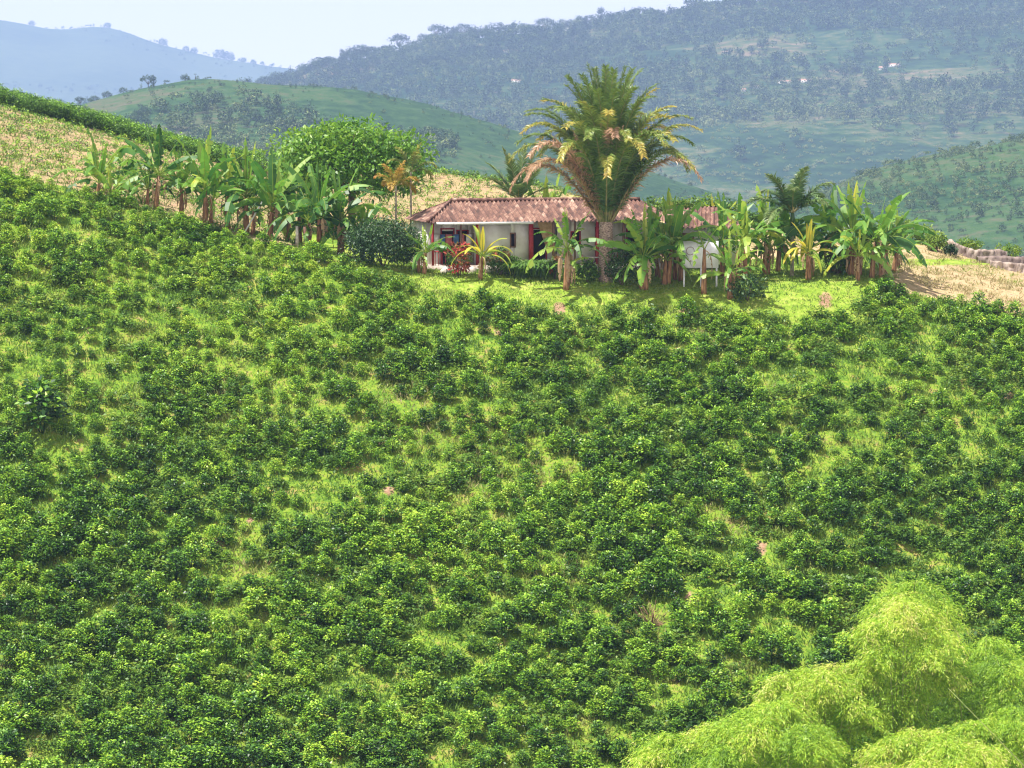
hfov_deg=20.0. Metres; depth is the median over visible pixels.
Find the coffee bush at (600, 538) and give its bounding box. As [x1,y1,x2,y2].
[591,525,615,552]
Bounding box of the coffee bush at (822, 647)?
[812,636,838,655]
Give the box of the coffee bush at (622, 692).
[614,682,639,705]
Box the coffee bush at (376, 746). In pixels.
[359,737,386,762]
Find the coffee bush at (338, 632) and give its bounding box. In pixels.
[322,624,349,646]
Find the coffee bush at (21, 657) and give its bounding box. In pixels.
[10,650,42,672]
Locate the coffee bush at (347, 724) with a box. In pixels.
[333,710,358,737]
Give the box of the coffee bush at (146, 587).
[132,579,157,607]
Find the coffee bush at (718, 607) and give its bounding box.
[706,600,728,620]
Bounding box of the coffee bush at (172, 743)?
[159,730,185,754]
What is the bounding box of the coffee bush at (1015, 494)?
[1000,488,1023,506]
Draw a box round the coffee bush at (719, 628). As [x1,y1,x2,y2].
[710,618,735,638]
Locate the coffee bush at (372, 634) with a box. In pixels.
[364,628,387,649]
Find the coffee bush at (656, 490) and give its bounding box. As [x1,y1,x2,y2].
[645,484,672,506]
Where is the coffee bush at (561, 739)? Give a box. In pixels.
[547,732,570,749]
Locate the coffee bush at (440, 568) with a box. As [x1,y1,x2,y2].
[425,562,450,581]
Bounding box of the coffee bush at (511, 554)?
[500,550,523,574]
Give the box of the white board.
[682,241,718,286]
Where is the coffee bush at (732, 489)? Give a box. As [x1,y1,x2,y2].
[718,483,744,505]
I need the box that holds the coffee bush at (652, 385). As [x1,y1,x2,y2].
[642,378,666,397]
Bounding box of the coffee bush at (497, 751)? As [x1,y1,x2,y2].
[483,743,507,766]
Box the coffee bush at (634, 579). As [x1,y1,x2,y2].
[621,568,644,593]
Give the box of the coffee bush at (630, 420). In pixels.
[623,413,645,433]
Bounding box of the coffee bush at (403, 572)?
[390,560,415,587]
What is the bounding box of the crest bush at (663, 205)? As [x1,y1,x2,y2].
[655,198,680,210]
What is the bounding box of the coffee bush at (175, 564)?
[162,549,188,581]
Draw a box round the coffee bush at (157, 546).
[144,540,167,558]
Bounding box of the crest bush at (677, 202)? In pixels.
[671,196,689,207]
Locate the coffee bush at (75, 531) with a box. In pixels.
[69,520,92,543]
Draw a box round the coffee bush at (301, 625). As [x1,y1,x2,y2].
[284,619,314,642]
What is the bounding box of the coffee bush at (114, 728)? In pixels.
[99,719,123,744]
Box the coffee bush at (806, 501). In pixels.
[791,489,817,515]
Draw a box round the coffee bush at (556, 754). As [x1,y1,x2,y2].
[546,744,573,767]
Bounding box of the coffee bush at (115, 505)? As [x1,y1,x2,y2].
[108,492,129,513]
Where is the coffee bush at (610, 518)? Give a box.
[596,507,622,528]
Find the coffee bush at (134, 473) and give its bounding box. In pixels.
[123,468,149,485]
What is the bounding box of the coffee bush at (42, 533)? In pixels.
[29,525,57,550]
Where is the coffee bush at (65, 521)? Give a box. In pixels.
[51,512,78,538]
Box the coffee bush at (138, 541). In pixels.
[123,528,151,552]
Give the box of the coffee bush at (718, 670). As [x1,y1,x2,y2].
[707,662,731,683]
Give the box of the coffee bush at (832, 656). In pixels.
[817,648,846,669]
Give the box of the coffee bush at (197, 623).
[182,609,210,638]
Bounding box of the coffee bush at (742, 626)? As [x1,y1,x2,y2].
[726,617,755,641]
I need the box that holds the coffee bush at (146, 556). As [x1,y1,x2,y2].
[127,548,154,568]
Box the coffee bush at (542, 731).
[524,723,552,747]
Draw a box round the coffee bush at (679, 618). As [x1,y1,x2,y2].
[668,608,692,632]
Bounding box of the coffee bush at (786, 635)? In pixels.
[776,625,797,648]
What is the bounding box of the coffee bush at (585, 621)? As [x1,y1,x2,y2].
[576,612,599,632]
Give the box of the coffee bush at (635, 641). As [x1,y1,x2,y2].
[622,636,647,653]
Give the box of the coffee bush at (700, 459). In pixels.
[689,452,713,476]
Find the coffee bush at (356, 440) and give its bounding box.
[344,430,372,457]
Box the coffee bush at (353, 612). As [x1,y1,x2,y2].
[339,604,368,627]
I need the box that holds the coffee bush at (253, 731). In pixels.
[239,716,265,739]
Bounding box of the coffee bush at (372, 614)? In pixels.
[362,609,384,629]
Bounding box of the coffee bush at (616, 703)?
[600,695,627,719]
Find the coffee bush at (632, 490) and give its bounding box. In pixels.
[624,480,651,507]
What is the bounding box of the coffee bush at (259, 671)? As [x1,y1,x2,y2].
[249,664,273,689]
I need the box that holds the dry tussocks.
[0,102,1023,306]
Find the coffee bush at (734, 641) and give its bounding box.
[718,633,740,654]
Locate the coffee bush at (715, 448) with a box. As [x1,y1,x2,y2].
[705,441,728,462]
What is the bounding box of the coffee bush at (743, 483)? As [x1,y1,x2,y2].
[733,474,754,494]
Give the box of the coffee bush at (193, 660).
[182,651,204,672]
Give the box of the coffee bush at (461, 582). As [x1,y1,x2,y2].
[449,576,475,602]
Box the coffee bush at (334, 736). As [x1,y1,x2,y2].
[324,731,350,755]
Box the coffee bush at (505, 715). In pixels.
[495,703,525,730]
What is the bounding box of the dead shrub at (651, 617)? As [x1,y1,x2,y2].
[634,601,675,628]
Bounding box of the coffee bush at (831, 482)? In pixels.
[818,475,850,494]
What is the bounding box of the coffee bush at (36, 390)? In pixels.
[13,372,72,433]
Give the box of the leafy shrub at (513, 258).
[507,255,521,270]
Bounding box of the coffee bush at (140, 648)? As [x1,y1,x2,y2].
[130,640,155,660]
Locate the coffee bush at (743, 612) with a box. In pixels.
[725,592,753,620]
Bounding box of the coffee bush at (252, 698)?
[230,689,267,719]
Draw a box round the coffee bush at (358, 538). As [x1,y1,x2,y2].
[346,532,371,551]
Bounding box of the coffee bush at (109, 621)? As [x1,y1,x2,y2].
[89,609,123,632]
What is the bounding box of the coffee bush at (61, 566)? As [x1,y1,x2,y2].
[49,563,77,588]
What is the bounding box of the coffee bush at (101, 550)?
[92,544,115,562]
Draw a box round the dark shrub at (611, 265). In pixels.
[602,249,639,285]
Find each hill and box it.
[0,20,295,106]
[79,79,758,215]
[275,0,1023,209]
[778,139,1023,256]
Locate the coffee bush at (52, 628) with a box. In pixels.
[35,621,59,641]
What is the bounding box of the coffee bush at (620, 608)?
[609,601,630,623]
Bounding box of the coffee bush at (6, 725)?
[0,718,18,747]
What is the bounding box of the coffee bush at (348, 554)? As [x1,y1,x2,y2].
[335,540,357,564]
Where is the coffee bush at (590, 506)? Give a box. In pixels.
[582,500,605,522]
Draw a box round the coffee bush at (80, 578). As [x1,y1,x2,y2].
[69,571,98,596]
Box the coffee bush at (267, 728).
[256,714,283,745]
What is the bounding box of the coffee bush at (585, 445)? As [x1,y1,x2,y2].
[572,438,594,459]
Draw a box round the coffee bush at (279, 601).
[262,594,287,615]
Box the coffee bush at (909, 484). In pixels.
[893,473,916,496]
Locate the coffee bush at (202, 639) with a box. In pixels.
[185,631,219,656]
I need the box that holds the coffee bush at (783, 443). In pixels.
[774,434,796,456]
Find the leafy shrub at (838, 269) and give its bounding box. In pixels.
[823,249,850,274]
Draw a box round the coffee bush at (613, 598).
[600,582,627,606]
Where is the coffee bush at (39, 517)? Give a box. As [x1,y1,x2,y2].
[28,509,55,531]
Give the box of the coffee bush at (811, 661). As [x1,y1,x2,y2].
[804,653,825,668]
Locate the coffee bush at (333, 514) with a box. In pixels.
[326,503,351,528]
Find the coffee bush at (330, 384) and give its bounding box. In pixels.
[318,377,343,397]
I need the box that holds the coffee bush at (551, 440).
[542,431,564,453]
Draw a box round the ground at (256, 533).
[0,105,1023,767]
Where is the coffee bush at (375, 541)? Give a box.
[364,535,389,554]
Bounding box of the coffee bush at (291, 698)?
[277,693,301,712]
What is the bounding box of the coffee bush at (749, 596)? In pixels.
[739,587,761,609]
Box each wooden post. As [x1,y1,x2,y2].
[295,226,298,246]
[303,227,306,245]
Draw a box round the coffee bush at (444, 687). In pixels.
[431,681,456,702]
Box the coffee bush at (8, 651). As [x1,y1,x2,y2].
[0,644,23,668]
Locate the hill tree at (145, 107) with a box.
[138,105,152,114]
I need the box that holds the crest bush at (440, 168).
[431,166,446,172]
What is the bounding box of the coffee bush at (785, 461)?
[776,453,801,472]
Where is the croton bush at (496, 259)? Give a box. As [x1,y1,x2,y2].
[485,245,511,274]
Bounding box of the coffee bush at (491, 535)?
[477,527,506,554]
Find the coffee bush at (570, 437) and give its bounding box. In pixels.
[561,427,581,455]
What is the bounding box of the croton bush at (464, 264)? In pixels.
[443,241,473,275]
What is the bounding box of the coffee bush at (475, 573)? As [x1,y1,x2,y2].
[463,563,485,587]
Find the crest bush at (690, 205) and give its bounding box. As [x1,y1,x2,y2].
[684,197,701,207]
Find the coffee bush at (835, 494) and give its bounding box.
[821,484,851,509]
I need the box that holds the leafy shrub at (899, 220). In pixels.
[888,211,908,235]
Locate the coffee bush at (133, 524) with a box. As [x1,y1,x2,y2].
[125,514,150,535]
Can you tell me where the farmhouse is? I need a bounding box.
[404,197,667,270]
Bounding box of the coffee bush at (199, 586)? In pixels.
[182,574,215,601]
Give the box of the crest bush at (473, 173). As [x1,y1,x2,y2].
[462,169,479,177]
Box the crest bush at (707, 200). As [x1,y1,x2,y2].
[689,192,717,206]
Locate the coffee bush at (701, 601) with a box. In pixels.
[686,587,715,616]
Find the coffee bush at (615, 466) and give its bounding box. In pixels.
[600,456,622,475]
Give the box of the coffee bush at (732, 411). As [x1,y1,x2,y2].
[716,404,741,424]
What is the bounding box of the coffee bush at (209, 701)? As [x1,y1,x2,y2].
[195,694,228,727]
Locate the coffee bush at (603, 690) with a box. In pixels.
[592,685,616,706]
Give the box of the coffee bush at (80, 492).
[66,483,93,504]
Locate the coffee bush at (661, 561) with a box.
[648,556,681,581]
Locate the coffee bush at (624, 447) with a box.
[615,435,638,460]
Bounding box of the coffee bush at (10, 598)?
[0,593,22,614]
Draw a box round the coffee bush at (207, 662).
[192,648,216,677]
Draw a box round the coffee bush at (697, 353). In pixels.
[682,342,705,366]
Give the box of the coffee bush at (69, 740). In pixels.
[55,730,84,757]
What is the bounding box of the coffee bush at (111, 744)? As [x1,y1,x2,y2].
[98,739,122,762]
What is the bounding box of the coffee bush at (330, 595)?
[318,586,344,605]
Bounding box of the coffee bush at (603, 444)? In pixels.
[591,435,616,459]
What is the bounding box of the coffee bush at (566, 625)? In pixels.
[553,619,585,648]
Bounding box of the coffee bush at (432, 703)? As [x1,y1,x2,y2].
[417,695,442,716]
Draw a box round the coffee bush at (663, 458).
[651,447,673,470]
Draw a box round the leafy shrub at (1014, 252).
[995,242,1022,256]
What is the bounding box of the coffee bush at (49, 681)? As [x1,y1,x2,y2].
[33,672,59,693]
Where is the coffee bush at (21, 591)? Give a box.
[14,582,36,600]
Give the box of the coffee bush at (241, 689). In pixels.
[231,683,256,704]
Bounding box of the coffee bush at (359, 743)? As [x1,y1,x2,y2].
[346,730,371,760]
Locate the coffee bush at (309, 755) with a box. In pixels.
[299,741,329,767]
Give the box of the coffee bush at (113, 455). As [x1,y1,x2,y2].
[106,447,129,467]
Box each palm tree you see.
[484,143,562,197]
[508,61,703,282]
[746,166,834,275]
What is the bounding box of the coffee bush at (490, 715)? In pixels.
[480,707,502,727]
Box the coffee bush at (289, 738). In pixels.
[279,730,302,750]
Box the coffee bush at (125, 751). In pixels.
[115,740,144,765]
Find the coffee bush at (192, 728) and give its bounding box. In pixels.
[176,719,202,745]
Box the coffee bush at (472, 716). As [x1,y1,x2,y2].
[456,710,484,740]
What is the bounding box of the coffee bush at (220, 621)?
[209,614,231,641]
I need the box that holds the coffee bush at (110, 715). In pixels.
[96,709,123,730]
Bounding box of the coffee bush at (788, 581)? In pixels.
[774,574,803,599]
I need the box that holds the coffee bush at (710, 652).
[702,645,725,667]
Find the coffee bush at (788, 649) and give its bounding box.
[779,642,802,668]
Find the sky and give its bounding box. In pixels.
[0,0,757,69]
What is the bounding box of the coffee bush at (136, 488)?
[122,483,148,500]
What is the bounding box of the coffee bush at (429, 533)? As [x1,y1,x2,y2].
[422,523,442,546]
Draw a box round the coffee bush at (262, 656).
[249,649,274,668]
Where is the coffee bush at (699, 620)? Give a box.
[688,610,713,631]
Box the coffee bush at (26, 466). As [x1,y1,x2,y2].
[14,459,39,480]
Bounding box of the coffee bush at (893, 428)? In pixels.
[881,417,909,440]
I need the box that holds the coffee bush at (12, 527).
[0,517,18,537]
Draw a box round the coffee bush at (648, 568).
[633,559,656,577]
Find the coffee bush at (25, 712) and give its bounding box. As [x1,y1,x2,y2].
[8,703,40,733]
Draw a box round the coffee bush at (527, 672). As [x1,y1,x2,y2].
[514,668,540,693]
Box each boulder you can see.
[440,266,450,272]
[467,266,476,272]
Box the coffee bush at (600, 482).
[590,477,615,500]
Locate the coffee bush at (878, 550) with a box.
[867,545,891,567]
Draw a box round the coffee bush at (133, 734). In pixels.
[115,723,147,751]
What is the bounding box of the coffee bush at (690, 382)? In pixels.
[677,372,699,390]
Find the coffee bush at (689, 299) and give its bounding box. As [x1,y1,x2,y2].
[674,293,697,316]
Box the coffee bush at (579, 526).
[562,519,590,537]
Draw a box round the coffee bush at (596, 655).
[582,643,608,670]
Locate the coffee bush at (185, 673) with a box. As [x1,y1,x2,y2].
[167,652,204,686]
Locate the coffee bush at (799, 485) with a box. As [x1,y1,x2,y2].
[788,480,811,499]
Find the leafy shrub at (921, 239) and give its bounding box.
[914,223,937,240]
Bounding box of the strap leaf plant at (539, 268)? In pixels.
[487,259,576,277]
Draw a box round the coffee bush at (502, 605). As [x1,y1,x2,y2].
[492,599,520,617]
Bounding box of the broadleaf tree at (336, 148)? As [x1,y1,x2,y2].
[262,112,439,232]
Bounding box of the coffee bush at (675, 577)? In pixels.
[659,569,685,597]
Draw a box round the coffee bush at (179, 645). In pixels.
[172,633,193,653]
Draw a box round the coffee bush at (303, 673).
[293,667,318,690]
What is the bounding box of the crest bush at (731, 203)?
[724,198,738,216]
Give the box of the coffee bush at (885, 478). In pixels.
[873,470,900,492]
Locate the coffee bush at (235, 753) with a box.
[213,746,247,767]
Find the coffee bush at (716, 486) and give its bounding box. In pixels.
[701,479,725,503]
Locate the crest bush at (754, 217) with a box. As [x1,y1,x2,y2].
[748,211,760,225]
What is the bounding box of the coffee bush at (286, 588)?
[278,578,307,603]
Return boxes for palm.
[373,161,418,260]
[386,142,437,225]
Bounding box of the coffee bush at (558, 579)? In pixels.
[545,573,568,597]
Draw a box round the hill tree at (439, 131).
[434,128,447,138]
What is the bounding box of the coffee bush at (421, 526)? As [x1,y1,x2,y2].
[398,510,432,543]
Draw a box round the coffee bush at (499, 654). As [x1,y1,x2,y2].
[488,650,513,675]
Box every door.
[440,228,454,263]
[533,228,546,260]
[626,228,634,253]
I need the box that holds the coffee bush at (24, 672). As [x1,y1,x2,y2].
[12,667,38,690]
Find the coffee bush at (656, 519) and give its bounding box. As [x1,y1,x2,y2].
[637,502,670,532]
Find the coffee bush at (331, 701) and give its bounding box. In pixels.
[318,695,343,715]
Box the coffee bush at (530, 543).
[516,537,539,556]
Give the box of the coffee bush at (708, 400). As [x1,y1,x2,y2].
[701,390,724,409]
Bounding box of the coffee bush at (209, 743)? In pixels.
[195,735,224,764]
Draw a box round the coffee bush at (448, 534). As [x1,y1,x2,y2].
[434,528,460,549]
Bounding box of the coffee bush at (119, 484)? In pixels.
[107,477,130,498]
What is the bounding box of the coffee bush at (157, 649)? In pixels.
[147,642,174,667]
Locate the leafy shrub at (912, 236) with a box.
[901,219,923,238]
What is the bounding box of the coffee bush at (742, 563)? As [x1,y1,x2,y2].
[728,554,752,576]
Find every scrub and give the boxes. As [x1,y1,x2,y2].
[247,0,1023,87]
[756,133,1023,254]
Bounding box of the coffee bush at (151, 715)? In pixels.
[139,707,163,736]
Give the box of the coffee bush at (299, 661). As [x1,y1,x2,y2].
[283,648,314,678]
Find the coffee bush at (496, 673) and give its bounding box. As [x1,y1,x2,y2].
[487,660,517,689]
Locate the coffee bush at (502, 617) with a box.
[492,612,517,637]
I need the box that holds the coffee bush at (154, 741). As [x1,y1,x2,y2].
[137,735,166,755]
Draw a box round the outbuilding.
[667,206,738,263]
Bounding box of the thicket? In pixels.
[123,85,460,161]
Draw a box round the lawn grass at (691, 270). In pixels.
[384,251,906,329]
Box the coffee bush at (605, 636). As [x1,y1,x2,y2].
[595,623,621,651]
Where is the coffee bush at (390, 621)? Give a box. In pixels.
[379,614,407,635]
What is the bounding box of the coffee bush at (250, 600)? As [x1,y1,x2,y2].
[237,586,269,614]
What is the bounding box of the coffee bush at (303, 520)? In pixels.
[289,514,316,538]
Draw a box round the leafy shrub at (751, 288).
[725,271,768,302]
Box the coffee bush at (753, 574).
[733,565,760,591]
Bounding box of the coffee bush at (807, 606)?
[799,599,821,621]
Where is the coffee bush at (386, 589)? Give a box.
[376,580,401,601]
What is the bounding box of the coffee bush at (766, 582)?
[751,576,778,597]
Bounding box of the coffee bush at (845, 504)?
[828,496,855,525]
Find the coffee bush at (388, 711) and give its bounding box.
[377,700,400,724]
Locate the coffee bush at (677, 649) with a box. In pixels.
[658,643,686,662]
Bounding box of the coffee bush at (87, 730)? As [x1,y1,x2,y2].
[77,718,103,740]
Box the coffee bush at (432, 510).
[418,505,443,532]
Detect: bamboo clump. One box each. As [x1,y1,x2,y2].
[620,729,738,767]
[677,696,858,767]
[739,660,897,767]
[830,595,976,767]
[847,724,1008,767]
[850,576,973,763]
[907,635,1023,761]
[942,704,1023,767]
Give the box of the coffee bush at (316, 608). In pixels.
[301,602,330,625]
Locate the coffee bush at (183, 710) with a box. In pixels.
[173,704,201,725]
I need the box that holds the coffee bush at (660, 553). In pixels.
[650,545,675,566]
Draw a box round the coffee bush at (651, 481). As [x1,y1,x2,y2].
[638,471,664,495]
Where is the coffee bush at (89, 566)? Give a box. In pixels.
[71,555,94,574]
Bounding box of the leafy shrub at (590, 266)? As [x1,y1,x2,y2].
[575,257,601,281]
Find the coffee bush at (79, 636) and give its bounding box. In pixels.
[71,620,97,648]
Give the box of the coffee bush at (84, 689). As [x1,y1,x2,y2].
[76,681,101,699]
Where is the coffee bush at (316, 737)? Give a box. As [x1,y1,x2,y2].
[302,722,326,749]
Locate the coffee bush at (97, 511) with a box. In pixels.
[83,505,109,524]
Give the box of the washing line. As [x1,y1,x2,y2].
[434,233,473,264]
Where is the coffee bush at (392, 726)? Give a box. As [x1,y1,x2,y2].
[377,719,403,744]
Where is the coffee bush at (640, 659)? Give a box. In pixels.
[622,647,650,675]
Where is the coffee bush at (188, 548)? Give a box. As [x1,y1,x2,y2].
[180,544,204,567]
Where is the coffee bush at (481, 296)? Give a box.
[469,285,493,310]
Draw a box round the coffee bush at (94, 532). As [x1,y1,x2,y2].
[82,517,111,545]
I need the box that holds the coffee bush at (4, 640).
[0,629,19,649]
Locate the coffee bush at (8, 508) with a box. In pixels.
[0,503,15,524]
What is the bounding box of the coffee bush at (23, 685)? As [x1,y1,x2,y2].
[10,679,39,708]
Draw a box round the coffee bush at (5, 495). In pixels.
[0,481,14,508]
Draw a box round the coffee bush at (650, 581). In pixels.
[634,573,664,599]
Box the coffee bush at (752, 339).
[739,335,766,353]
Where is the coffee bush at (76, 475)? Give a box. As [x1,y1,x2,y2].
[60,468,86,491]
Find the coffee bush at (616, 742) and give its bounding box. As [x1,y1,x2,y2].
[607,736,634,764]
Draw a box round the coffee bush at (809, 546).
[792,537,820,562]
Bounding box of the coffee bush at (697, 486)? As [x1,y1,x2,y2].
[683,476,708,499]
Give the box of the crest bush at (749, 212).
[733,209,756,228]
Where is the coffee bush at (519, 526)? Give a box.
[508,511,537,540]
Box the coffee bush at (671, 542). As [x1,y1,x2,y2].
[661,528,686,551]
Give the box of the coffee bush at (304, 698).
[293,687,322,712]
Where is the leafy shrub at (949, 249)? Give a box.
[942,243,958,255]
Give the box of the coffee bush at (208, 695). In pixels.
[195,694,224,711]
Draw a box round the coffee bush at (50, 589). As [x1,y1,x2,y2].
[34,582,60,605]
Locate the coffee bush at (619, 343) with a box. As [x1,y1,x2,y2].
[608,334,633,355]
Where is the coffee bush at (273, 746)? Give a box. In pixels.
[261,735,289,760]
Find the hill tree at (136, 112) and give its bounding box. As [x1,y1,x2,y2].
[131,109,143,117]
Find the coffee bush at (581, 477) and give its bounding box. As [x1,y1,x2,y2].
[570,470,596,495]
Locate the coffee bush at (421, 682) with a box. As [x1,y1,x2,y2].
[409,670,431,696]
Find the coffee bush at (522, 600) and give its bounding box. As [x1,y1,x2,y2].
[510,592,541,621]
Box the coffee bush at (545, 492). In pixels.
[537,481,558,503]
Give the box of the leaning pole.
[245,201,262,230]
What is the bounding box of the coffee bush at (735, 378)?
[723,373,751,402]
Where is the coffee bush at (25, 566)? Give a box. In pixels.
[13,558,39,583]
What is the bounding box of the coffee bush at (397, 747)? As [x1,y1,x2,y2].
[378,736,411,765]
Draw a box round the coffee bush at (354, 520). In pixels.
[344,513,368,533]
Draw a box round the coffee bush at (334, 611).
[319,600,343,625]
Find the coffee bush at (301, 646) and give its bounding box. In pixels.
[289,636,312,656]
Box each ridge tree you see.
[74,97,85,102]
[89,95,98,100]
[102,91,112,96]
[140,74,156,86]
[158,39,168,44]
[180,74,189,79]
[212,49,227,58]
[222,51,234,59]
[267,71,280,79]
[306,56,324,69]
[321,57,333,65]
[340,46,355,59]
[352,44,369,51]
[363,46,379,54]
[386,33,410,44]
[427,24,444,33]
[438,25,454,36]
[450,29,461,37]
[453,22,472,33]
[464,26,482,37]
[482,22,500,36]
[506,20,520,34]
[533,17,554,28]
[584,14,599,19]
[595,7,605,22]
[601,11,617,20]
[635,6,647,13]
[683,0,703,5]
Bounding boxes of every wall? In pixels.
[942,239,1006,258]
[976,255,1023,263]
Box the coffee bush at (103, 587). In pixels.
[87,581,115,600]
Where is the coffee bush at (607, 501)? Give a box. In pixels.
[595,491,617,513]
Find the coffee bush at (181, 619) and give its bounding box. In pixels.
[171,612,195,631]
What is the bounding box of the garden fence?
[581,254,615,275]
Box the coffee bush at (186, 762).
[182,746,209,765]
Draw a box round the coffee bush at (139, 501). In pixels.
[125,494,154,520]
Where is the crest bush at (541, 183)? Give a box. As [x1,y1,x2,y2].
[535,178,550,186]
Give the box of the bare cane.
[948,688,1023,765]
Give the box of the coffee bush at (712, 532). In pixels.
[696,521,722,547]
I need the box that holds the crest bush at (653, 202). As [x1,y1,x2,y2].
[642,196,662,211]
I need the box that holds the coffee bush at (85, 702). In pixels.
[75,694,107,722]
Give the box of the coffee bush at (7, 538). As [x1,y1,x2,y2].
[0,527,20,558]
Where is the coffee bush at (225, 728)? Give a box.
[215,723,241,753]
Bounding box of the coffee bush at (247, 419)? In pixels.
[238,404,265,424]
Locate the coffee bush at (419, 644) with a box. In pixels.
[404,637,427,658]
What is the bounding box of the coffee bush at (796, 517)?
[779,507,804,527]
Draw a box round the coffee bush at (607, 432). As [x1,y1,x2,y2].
[589,425,615,444]
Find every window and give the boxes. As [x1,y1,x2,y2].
[456,230,468,248]
[510,233,515,247]
[570,231,580,248]
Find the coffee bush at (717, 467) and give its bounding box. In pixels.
[707,457,729,478]
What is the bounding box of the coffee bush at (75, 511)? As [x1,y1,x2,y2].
[66,496,92,524]
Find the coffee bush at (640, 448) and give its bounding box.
[627,436,655,466]
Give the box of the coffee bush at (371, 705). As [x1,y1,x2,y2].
[358,700,381,722]
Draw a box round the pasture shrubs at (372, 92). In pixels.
[76,76,769,208]
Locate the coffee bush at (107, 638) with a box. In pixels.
[92,626,119,653]
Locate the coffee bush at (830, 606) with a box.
[814,597,845,625]
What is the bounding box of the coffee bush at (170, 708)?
[157,698,179,719]
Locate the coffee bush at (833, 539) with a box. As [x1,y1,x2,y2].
[825,530,850,553]
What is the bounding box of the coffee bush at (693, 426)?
[680,421,702,446]
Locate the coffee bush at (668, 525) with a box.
[656,515,681,537]
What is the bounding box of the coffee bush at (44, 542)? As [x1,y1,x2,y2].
[31,535,57,566]
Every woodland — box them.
[6,24,289,101]
[54,0,1023,207]
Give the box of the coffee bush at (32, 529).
[16,522,38,548]
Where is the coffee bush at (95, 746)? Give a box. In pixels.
[77,734,105,760]
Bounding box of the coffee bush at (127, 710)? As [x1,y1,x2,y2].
[115,705,139,734]
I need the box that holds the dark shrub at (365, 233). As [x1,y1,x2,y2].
[335,215,423,265]
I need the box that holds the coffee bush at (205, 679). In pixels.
[197,674,216,693]
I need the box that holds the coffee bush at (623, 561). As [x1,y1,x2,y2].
[612,553,634,575]
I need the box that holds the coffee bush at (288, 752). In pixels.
[278,745,303,767]
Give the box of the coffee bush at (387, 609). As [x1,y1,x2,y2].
[380,597,405,618]
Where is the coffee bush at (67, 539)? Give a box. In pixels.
[51,534,79,555]
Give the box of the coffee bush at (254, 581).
[233,573,264,596]
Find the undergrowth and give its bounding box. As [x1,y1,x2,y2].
[0,177,1023,767]
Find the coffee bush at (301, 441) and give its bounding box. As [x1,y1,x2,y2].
[295,429,319,451]
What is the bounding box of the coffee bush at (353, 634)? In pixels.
[340,619,365,646]
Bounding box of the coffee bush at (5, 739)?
[0,726,27,759]
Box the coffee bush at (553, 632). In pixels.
[536,625,563,648]
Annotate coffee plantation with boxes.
[0,165,1023,767]
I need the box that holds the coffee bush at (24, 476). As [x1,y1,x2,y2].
[15,470,38,496]
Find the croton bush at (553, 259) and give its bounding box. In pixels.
[546,255,561,278]
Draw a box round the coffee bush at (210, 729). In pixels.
[191,716,226,752]
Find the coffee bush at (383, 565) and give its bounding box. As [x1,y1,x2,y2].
[369,561,393,584]
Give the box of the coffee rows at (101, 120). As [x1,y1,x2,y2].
[0,83,268,173]
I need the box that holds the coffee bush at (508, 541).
[498,535,522,554]
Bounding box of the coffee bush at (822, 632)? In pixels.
[811,624,834,642]
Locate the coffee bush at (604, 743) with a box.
[593,734,615,757]
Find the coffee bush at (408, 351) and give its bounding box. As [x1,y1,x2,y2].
[399,347,422,371]
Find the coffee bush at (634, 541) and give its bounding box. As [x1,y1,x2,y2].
[625,535,650,563]
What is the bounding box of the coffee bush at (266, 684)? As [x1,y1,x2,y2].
[250,673,282,703]
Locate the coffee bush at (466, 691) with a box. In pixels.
[452,676,477,702]
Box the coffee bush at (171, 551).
[164,546,187,564]
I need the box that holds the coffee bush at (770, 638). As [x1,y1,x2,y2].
[758,633,785,664]
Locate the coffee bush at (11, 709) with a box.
[0,702,24,726]
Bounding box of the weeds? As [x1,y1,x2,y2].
[0,167,1023,767]
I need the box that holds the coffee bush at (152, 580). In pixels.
[145,570,169,593]
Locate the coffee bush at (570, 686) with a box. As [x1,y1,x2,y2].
[553,677,578,698]
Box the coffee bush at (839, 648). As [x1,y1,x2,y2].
[829,632,858,663]
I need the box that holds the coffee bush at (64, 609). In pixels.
[52,604,76,625]
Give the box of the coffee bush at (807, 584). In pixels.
[791,577,821,603]
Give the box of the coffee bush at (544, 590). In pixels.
[530,583,554,607]
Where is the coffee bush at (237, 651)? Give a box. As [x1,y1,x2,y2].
[228,644,249,663]
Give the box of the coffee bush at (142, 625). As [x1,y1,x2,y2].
[131,618,157,641]
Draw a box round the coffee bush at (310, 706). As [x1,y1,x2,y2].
[293,701,328,730]
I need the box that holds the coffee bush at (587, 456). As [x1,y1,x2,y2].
[577,450,602,474]
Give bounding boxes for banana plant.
[52,127,147,203]
[78,162,143,206]
[111,150,164,200]
[116,123,202,209]
[140,146,209,213]
[150,126,258,228]
[175,143,272,227]
[194,137,295,234]
[219,146,326,239]
[236,152,333,240]
[256,172,316,244]
[266,159,376,248]
[293,165,392,253]
[325,196,391,260]
[394,224,454,274]
[450,225,512,279]
[522,169,573,197]
[525,208,612,290]
[589,204,688,289]
[613,197,682,276]
[614,187,723,284]
[659,204,718,280]
[683,191,770,275]
[691,192,790,279]
[692,216,731,294]
[693,230,763,299]
[697,196,747,234]
[712,184,823,274]
[737,195,827,271]
[774,185,884,274]
[777,219,838,279]
[795,182,905,275]
[823,191,935,277]
[823,218,897,280]
[846,207,934,273]
[867,210,936,272]
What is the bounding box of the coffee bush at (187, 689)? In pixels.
[176,682,202,706]
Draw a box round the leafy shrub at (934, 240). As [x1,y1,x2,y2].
[924,230,947,250]
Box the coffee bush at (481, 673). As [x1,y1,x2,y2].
[469,662,496,690]
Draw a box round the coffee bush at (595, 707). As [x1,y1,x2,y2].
[582,698,607,717]
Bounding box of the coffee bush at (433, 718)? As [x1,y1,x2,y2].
[415,711,443,736]
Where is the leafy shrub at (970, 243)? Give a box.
[956,235,983,249]

